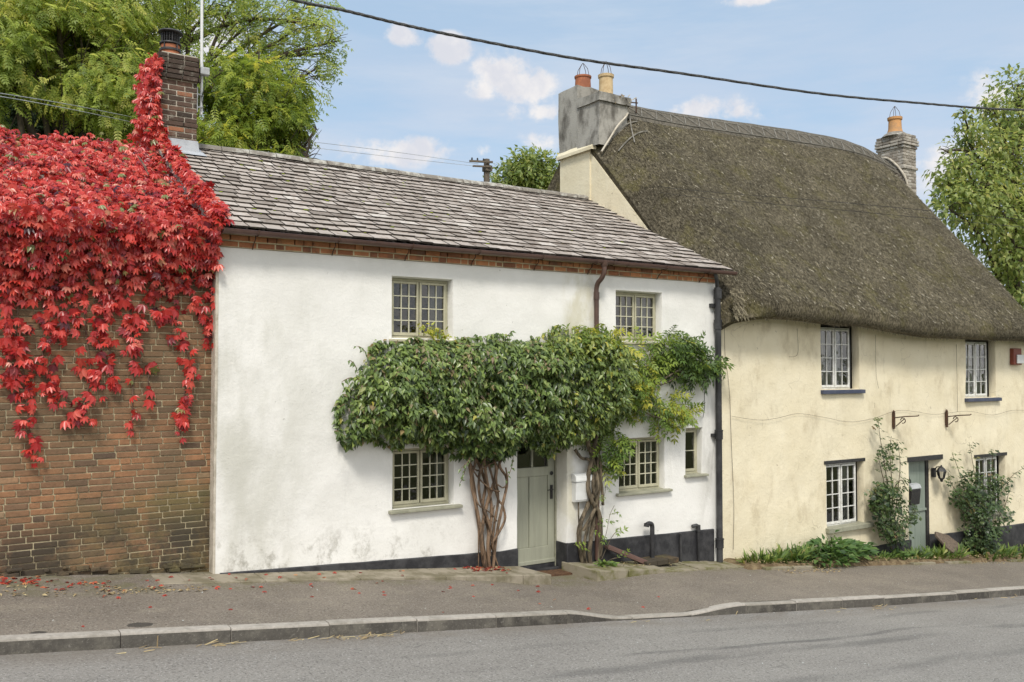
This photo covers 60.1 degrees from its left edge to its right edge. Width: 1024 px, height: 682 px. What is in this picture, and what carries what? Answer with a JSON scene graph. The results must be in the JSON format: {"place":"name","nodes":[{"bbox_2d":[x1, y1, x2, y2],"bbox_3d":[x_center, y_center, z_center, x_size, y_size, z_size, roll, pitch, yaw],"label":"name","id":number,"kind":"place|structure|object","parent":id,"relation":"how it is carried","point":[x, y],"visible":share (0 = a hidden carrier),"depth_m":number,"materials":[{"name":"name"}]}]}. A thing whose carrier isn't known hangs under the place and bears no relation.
{"place":"outdoors","nodes":[
{"label":"outdoors","id":0,"kind":"place"},
{"bbox_2d":[0,93,130,116],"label":"overhead wire","id":1,"kind":"object","parent":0,"point":[61,103],"visible":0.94,"depth_m":16.08,"materials":[{"name":"metal"}]},
{"bbox_2d":[0,96,133,122],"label":"overhead wire","id":2,"kind":"object","parent":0,"point":[61,107],"visible":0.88,"depth_m":16.01,"materials":[{"name":"metal"}]},
{"bbox_2d":[151,566,550,584],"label":"raised path","id":3,"kind":"structure","parent":0,"point":[518,575],"depth_m":10.65,"materials":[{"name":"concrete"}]},
{"bbox_2d":[0,596,1023,681],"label":"road","id":4,"kind":"structure","parent":0,"point":[822,645],"depth_m":8.61,"materials":[{"name":"grey asphalt"}]},
{"bbox_2d":[52,580,982,672],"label":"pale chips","id":5,"kind":"object","parent":4,"relation":"on","point":[660,619],"visible":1,"depth_m":9.72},
{"bbox_2d":[117,594,1017,653],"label":"straw litter","id":6,"kind":"object","parent":4,"relation":"on","point":[223,644],"visible":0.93,"depth_m":8.38,"materials":[{"name":"beige plant"}]},
{"bbox_2d":[0,561,1023,634],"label":"pavement","id":7,"kind":"structure","parent":0,"point":[34,610],"depth_m":9.88,"materials":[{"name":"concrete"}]},
{"bbox_2d":[0,565,658,626],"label":"fallen red leaves","id":8,"kind":"object","parent":7,"relation":"on","point":[34,580],"visible":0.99,"depth_m":9.04,"materials":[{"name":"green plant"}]},
{"bbox_2d":[331,322,572,567],"bbox_3d":[-0.556,1.411,11.355,3.664,3.313,0.795,1,-2,-33],"label":"wisteria","id":9,"kind":"object","parent":7,"relation":"on","point":[412,391],"visible":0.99,"depth_m":11.29,"materials":[{"name":"green plant"}]},
{"bbox_2d":[0,553,1021,595],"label":"dry leaf litter","id":10,"kind":"object","parent":7,"relation":"on","point":[112,593],"visible":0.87,"depth_m":9.21,"materials":[{"name":"brown plant"}]},
{"bbox_2d":[539,569,571,576],"bbox_3d":[0.532,3.262,12.408,0.580,0.091,0.280,1,-2,-33],"label":"doormat","id":11,"kind":"object","parent":7,"relation":"on","point":[557,572],"visible":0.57,"depth_m":12.42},
{"bbox_2d":[518,323,735,563],"bbox_3d":[1.886,1.537,13.053,4.102,3.604,1.029,1,-2,-33],"label":"wisteria","id":12,"kind":"object","parent":7,"relation":"on","point":[606,348],"visible":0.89,"depth_m":12.74,"materials":[{"name":"green plant"}]},
{"bbox_2d":[723,553,1023,569],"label":"flower bed","id":13,"kind":"object","parent":7,"relation":"on","point":[759,565],"visible":0.43,"depth_m":15.58,"materials":[{"name":"soil"}]},
{"bbox_2d":[732,547,791,563],"bbox_3d":[4.104,3.491,14.397,1.383,0.236,0.676,1,-2,-33],"label":"weed clump","id":14,"kind":"object","parent":13,"relation":"on","point":[765,558],"visible":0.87,"depth_m":14.36,"materials":[{"name":"green plant"}]},
{"bbox_2d":[765,542,826,563],"bbox_3d":[4.689,3.531,14.728,1.318,0.323,0.768,1,-2,-33],"label":"weed clump","id":15,"kind":"object","parent":13,"relation":"on","point":[794,554],"visible":0.73,"depth_m":14.78,"materials":[{"name":"green plant"}]},
{"bbox_2d":[787,541,804,556],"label":"weed clump","id":16,"kind":"object","parent":13,"relation":"on","point":[796,549],"visible":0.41,"depth_m":14.83,"materials":[{"name":"green plant"}]},
{"bbox_2d":[823,530,841,559],"bbox_3d":[5.588,3.564,15.380,0.531,0.569,0.348,1,-2,-33],"label":"nettle shoot","id":17,"kind":"object","parent":13,"relation":"on","point":[838,538],"visible":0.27,"depth_m":15.39,"materials":[{"name":"green plant"}]},
{"bbox_2d":[789,534,879,568],"bbox_3d":[5.468,3.608,15.228,2.561,0.530,0.977,1,-2,-33],"label":"nettle patch","id":18,"kind":"object","parent":13,"relation":"on","point":[853,550],"visible":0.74,"depth_m":15.17,"materials":[{"name":"green plant"}]},
{"bbox_2d":[862,550,900,560],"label":"weed clump","id":19,"kind":"object","parent":13,"relation":"on","point":[885,555],"visible":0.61,"depth_m":16.08,"materials":[{"name":"green plant"}]},
{"bbox_2d":[877,548,916,559],"bbox_3d":[7.097,3.961,16.356,1.069,0.281,0.503,1,-2,-33],"label":"weed clump","id":20,"kind":"object","parent":13,"relation":"on","point":[906,555],"visible":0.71,"depth_m":16.33,"materials":[{"name":"green plant"}]},
{"bbox_2d":[894,544,933,559],"bbox_3d":[7.543,3.986,16.663,1.134,0.219,0.588,2,-3,-44],"label":"weed clump","id":21,"kind":"object","parent":13,"relation":"on","point":[918,553],"visible":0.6,"depth_m":16.69,"materials":[{"name":"green plant"}]},
{"bbox_2d":[916,542,973,559],"bbox_3d":[8.366,4.062,17.156,1.588,0.283,0.863,1,-2,-33],"label":"weed clump","id":22,"kind":"object","parent":13,"relation":"on","point":[940,551],"visible":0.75,"depth_m":17.15,"materials":[{"name":"green plant"}]},
{"bbox_2d":[934,532,969,556],"bbox_3d":[8.696,4.034,17.476,0.771,0.546,0.347,1,-2,-24],"label":"leaning stone","id":23,"kind":"object","parent":13,"relation":"on","point":[951,544],"visible":0.69,"depth_m":17.43,"materials":[{"name":"brown stone"}]},
{"bbox_2d":[945,442,1023,554],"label":"climbing rose","id":24,"kind":"object","parent":13,"relation":"on","point":[977,496],"visible":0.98,"depth_m":17.92,"materials":[{"name":"green plant"}]},
{"bbox_2d":[968,542,1021,560],"bbox_3d":[9.729,4.268,18.022,1.969,0.258,0.933,1,-2,-33],"label":"weed clump","id":25,"kind":"object","parent":13,"relation":"on","point":[1009,550],"visible":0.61,"depth_m":18.01,"materials":[{"name":"green plant"}]},
{"bbox_2d":[1004,544,1023,558],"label":"weed clump","id":26,"kind":"object","parent":13,"relation":"on","point":[1022,551],"visible":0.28,"depth_m":18.84,"materials":[{"name":"green plant"}]},
{"bbox_2d":[56,0,1023,301],"label":"sky","id":27,"kind":"structure","parent":0,"point":[403,90],"materials":[{"name":"blue"}]},
{"bbox_2d":[289,0,1023,110],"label":"overhead cable","id":28,"kind":"object","parent":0,"point":[554,54],"visible":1,"depth_m":10.35,"materials":[{"name":"black rubber"}]},
{"bbox_2d":[562,559,1023,581],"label":"flagstone path","id":29,"kind":"structure","parent":0,"point":[594,572],"depth_m":12.82,"materials":[{"name":"grey stone"}]},
{"bbox_2d":[587,558,619,567],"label":"weed clump","id":30,"kind":"object","parent":29,"relation":"on","point":[604,562],"visible":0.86,"depth_m":12.61,"materials":[{"name":"green plant"}]},
{"bbox_2d":[634,554,678,565],"bbox_3d":[2.167,3.300,13.281,0.635,0.085,0.300,1,-2,-33],"label":"brick block","id":31,"kind":"object","parent":29,"relation":"on","point":[662,559],"depth_m":13.22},
{"bbox_2d":[604,545,646,563],"bbox_3d":[1.708,3.149,12.998,0.754,0.380,0.092,1,-2,-22],"label":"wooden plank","id":32,"kind":"object","parent":31,"relation":"on","point":[629,555],"visible":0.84,"depth_m":12.93,"materials":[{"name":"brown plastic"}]},
{"bbox_2d":[644,521,654,557],"bbox_3d":[2.061,3.048,13.291,0.192,0.680,0.085,1,-2,-33],"label":"pipe","id":33,"kind":"object","parent":31,"relation":"on","point":[652,537],"visible":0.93,"depth_m":13.29,"materials":[{"name":"black metal"}]},
{"bbox_3d":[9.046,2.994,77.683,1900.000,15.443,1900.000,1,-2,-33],"label":"ground","id":34,"kind":"structure","parent":0,"visible":0},
{"bbox_2d":[0,0,198,154],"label":"ash tree","id":35,"kind":"object","parent":34,"relation":"on","point":[93,54],"visible":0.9,"depth_m":19.50,"materials":[{"name":"green plant"}]},
{"bbox_2d":[0,57,198,151],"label":"yew tree","id":36,"kind":"object","parent":34,"relation":"on","point":[39,128],"visible":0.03,"depth_m":23.23,"materials":[{"name":"green plant"}]},
{"bbox_2d":[0,144,218,576],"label":"brick outbuilding","id":37,"kind":"structure","parent":34,"relation":"on","point":[107,495],"depth_m":9.56,"materials":[{"name":"brown brick"}]},
{"bbox_2d":[0,53,235,468],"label":"red creeper","id":38,"kind":"object","parent":37,"relation":"on","point":[154,222],"visible":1,"depth_m":9.62,"materials":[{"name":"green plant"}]},
{"bbox_2d":[114,0,352,124],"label":"ash tree","id":39,"kind":"object","parent":34,"relation":"on","point":[246,18],"visible":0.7,"depth_m":23.76,"materials":[{"name":"green plant"}]},
{"bbox_2d":[186,37,323,159],"bbox_3d":[-6.211,-1.509,19.997,3.960,10.985,2.886,1,-2,-33],"label":"golden ash tree","id":40,"kind":"object","parent":34,"relation":"on","point":[248,107],"visible":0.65,"depth_m":19.81,"materials":[{"name":"green plant"}]},
{"bbox_2d":[157,28,737,573],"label":"white cottage","id":41,"kind":"structure","parent":34,"relation":"on","point":[327,268],"depth_m":11.83,"materials":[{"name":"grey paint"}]},
{"bbox_2d":[197,0,209,114],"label":"aerial mast","id":42,"kind":"object","parent":41,"relation":"attached to","point":[204,71],"visible":1,"depth_m":13.04,"materials":[{"name":"white metal"}]},
{"bbox_2d":[389,278,453,341],"bbox_3d":[-1.200,-0.391,11.565,1.010,0.825,0.342,1,-2,-33],"label":"window","id":43,"kind":"structure","parent":41,"relation":"in","point":[438,304],"depth_m":11.57,"materials":[{"name":"green paint"}]},
{"bbox_2d":[388,448,462,514],"bbox_3d":[-1.175,1.785,11.503,1.040,0.800,0.357,1,-2,-33],"label":"window","id":44,"kind":"structure","parent":41,"relation":"in","point":[438,500],"depth_m":11.49,"materials":[{"name":"green paint"}]},
{"bbox_2d":[517,444,554,565],"bbox_3d":[0.301,2.224,12.626,0.755,1.915,0.108,1,-2,-33],"label":"door","id":45,"kind":"structure","parent":41,"relation":"in","point":[535,485],"depth_m":12.66,"materials":[{"name":"green paint"}]},
{"bbox_2d":[571,472,591,501],"bbox_3d":[1.009,2.103,12.702,0.310,0.412,0.130,1,-2,-33],"label":"post box","id":46,"kind":"object","parent":41,"relation":"attached to","point":[579,492],"visible":0.82,"depth_m":12.64,"materials":[{"name":"white metal"}]},
{"bbox_2d":[616,292,665,344],"bbox_3d":[1.880,-0.342,13.570,1.020,0.795,0.342,1,-2,-33],"label":"window","id":47,"kind":"structure","parent":41,"relation":"in","point":[639,301],"depth_m":13.65,"materials":[{"name":"green paint"}]},
{"bbox_2d":[616,437,672,496],"bbox_3d":[1.935,1.897,13.513,1.090,0.835,0.337,1,-2,-33],"label":"window","id":48,"kind":"structure","parent":41,"relation":"in","point":[648,487],"depth_m":13.55,"materials":[{"name":"green paint"}]},
{"bbox_2d":[684,428,708,477],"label":"window","id":49,"kind":"structure","parent":41,"relation":"in","point":[689,472],"depth_m":14.14,"materials":[{"name":"beige paint"}]},
{"bbox_2d":[469,158,492,181],"bbox_3d":[-1.030,-0.542,28.288,0.789,10.700,0.351,1,-2,-19],"label":"utility pole","id":50,"kind":"object","parent":34,"relation":"on","point":[486,168],"visible":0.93,"depth_m":28.44,"materials":[{"name":"brown metal"}]},
{"bbox_2d":[312,147,470,165],"bbox_3d":[-4.124,-5.215,24.530,0.136,1.021,9.808,-1,-2,39],"label":"overhead wire","id":51,"kind":"object","parent":50,"relation":"attached to","point":[390,156],"visible":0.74,"depth_m":25.46,"materials":[{"name":"metal"}]},
{"bbox_2d":[316,142,475,163],"bbox_3d":[-4.125,-5.323,24.534,0.136,0.969,9.809,-1,-2,39],"label":"overhead wire","id":52,"kind":"object","parent":50,"relation":"attached to","point":[392,151],"visible":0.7,"depth_m":25.41,"materials":[{"name":"metal"}]},
{"bbox_2d":[0,586,1023,654],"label":"kerb","id":53,"kind":"structure","parent":34,"relation":"on","point":[82,640],"depth_m":8.77,"materials":[{"name":"concrete"}]},
{"bbox_2d":[483,143,559,189],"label":"tree","id":54,"kind":"object","parent":34,"relation":"on","point":[531,160],"visible":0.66,"depth_m":60.08,"materials":[{"name":"green plant"}]},
{"bbox_2d":[547,61,1023,559],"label":"thatched cottage","id":55,"kind":"structure","parent":34,"relation":"on","point":[838,289],"depth_m":16.95,"materials":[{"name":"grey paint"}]},
{"bbox_2d":[724,328,733,547],"bbox_3d":[3.542,1.517,14.425,0.193,3.755,0.008,1,-2,-33],"label":"wall cable","id":56,"kind":"object","parent":55,"relation":"attached to","point":[731,440],"depth_m":14.44,"materials":[{"name":"rubber"}]},
{"bbox_2d":[499,168,1017,226],"bbox_3d":[1.946,-3.469,19.175,1.710,4.923,19.526,1,-2,-20],"label":"overhead wire","id":57,"kind":"object","parent":55,"relation":"attached to","point":[824,208],"visible":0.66,"depth_m":11.84,"materials":[{"name":"grey"}]},
{"bbox_2d":[498,164,1023,219],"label":"overhead wire","id":58,"kind":"object","parent":55,"relation":"attached to","point":[832,201],"visible":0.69,"depth_m":11.75,"materials":[{"name":"grey"}]},
{"bbox_2d":[733,414,873,421],"bbox_3d":[5.199,1.361,15.517,3.821,0.198,0.005,1,-2,-33],"label":"wall cable","id":59,"kind":"object","parent":55,"relation":"attached to","point":[807,414],"depth_m":15.50,"materials":[{"name":"metal"}]},
{"bbox_2d":[821,327,865,393],"bbox_3d":[5.951,0.360,16.185,1.200,1.200,0.317,1,-2,-33],"label":"window","id":60,"kind":"structure","parent":55,"relation":"in","point":[831,345],"depth_m":16.21,"materials":[{"name":"white paint"}]},
{"bbox_2d":[825,462,873,533],"bbox_3d":[6.073,2.825,16.165,1.290,1.210,0.322,1,-2,-33],"label":"window","id":61,"kind":"structure","parent":55,"relation":"in","point":[844,523],"depth_m":16.13,"materials":[{"name":"white paint"}]},
{"bbox_2d":[864,417,921,549],"bbox_3d":[7.167,2.678,16.535,1.598,2.516,0.560,1,-2,-33],"label":"climbing rose","id":62,"kind":"object","parent":55,"relation":"attached to","point":[883,496],"visible":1,"depth_m":16.36,"materials":[{"name":"green plant"}]},
{"bbox_2d":[892,410,918,428],"bbox_3d":[7.442,1.493,16.743,0.484,0.370,0.075,-1,-2,37],"label":"hanging bracket","id":63,"kind":"object","parent":55,"relation":"attached to","point":[893,418],"visible":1,"depth_m":16.84,"materials":[{"name":"metal"}]},
{"bbox_2d":[909,483,920,504],"bbox_3d":[7.870,2.998,17.314,0.320,0.417,0.114,1,-2,-33],"label":"post box","id":64,"kind":"object","parent":55,"relation":"attached to","point":[914,495],"visible":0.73,"depth_m":17.27,"materials":[{"name":"black metal"}]},
{"bbox_2d":[908,461,926,551],"bbox_3d":[7.946,3.287,17.462,0.720,1.850,0.084,1,-2,-33],"label":"door","id":65,"kind":"structure","parent":55,"relation":"in","point":[916,469],"depth_m":17.54,"materials":[{"name":"grey paint"}]},
{"bbox_2d":[931,465,946,481],"bbox_3d":[8.484,2.621,17.574,0.166,0.330,0.353,0,-2,-4],"label":"wall lantern","id":66,"kind":"object","parent":55,"relation":"attached to","point":[940,469],"depth_m":17.50,"materials":[{"name":"black metal"}]},
{"bbox_2d":[879,410,1012,416],"bbox_3d":[9.164,1.456,18.097,5.642,0.186,0.005,1,-2,-33],"label":"wall cable","id":67,"kind":"object","parent":55,"relation":"attached to","point":[944,413],"depth_m":17.80,"materials":[{"name":"metal"}]},
{"bbox_2d":[956,344,957,411],"bbox_3d":[9.080,0.754,18.058,0.008,1.379,0.011,-1,-2,32],"label":"wall cable","id":68,"kind":"object","parent":55,"relation":"attached to","point":[956,360],"depth_m":18.07,"materials":[{"name":"metal"}]},
{"bbox_2d":[945,409,971,426],"bbox_3d":[8.926,1.554,17.707,0.484,0.370,0.075,-1,-2,37],"label":"hanging bracket","id":69,"kind":"object","parent":55,"relation":"attached to","point":[946,418],"visible":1,"depth_m":17.81,"materials":[{"name":"metal"}]},
{"bbox_2d":[965,342,1001,401],"bbox_3d":[9.852,0.646,18.717,1.290,1.250,0.317,1,-2,-33],"label":"window","id":70,"kind":"structure","parent":55,"relation":"in","point":[973,349],"depth_m":18.75,"materials":[{"name":"white paint"}]},
{"bbox_2d":[976,456,1014,519],"bbox_3d":[10.155,3.101,18.815,1.350,1.290,0.322,1,-2,-33],"label":"window","id":71,"kind":"structure","parent":55,"relation":"in","point":[986,466],"depth_m":18.82,"materials":[{"name":"white paint"}]},
{"bbox_2d":[1010,348,1023,364],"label":"alarm box","id":72,"kind":"object","parent":55,"relation":"attached to","point":[1016,357],"visible":1,"depth_m":19.24,"materials":[{"name":"red plastic"}]},
{"bbox_2d":[922,63,1023,308],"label":"lime tree","id":73,"kind":"object","parent":34,"relation":"on","point":[993,192],"visible":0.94,"depth_m":27.38,"materials":[{"name":"green plant"}]}
]}

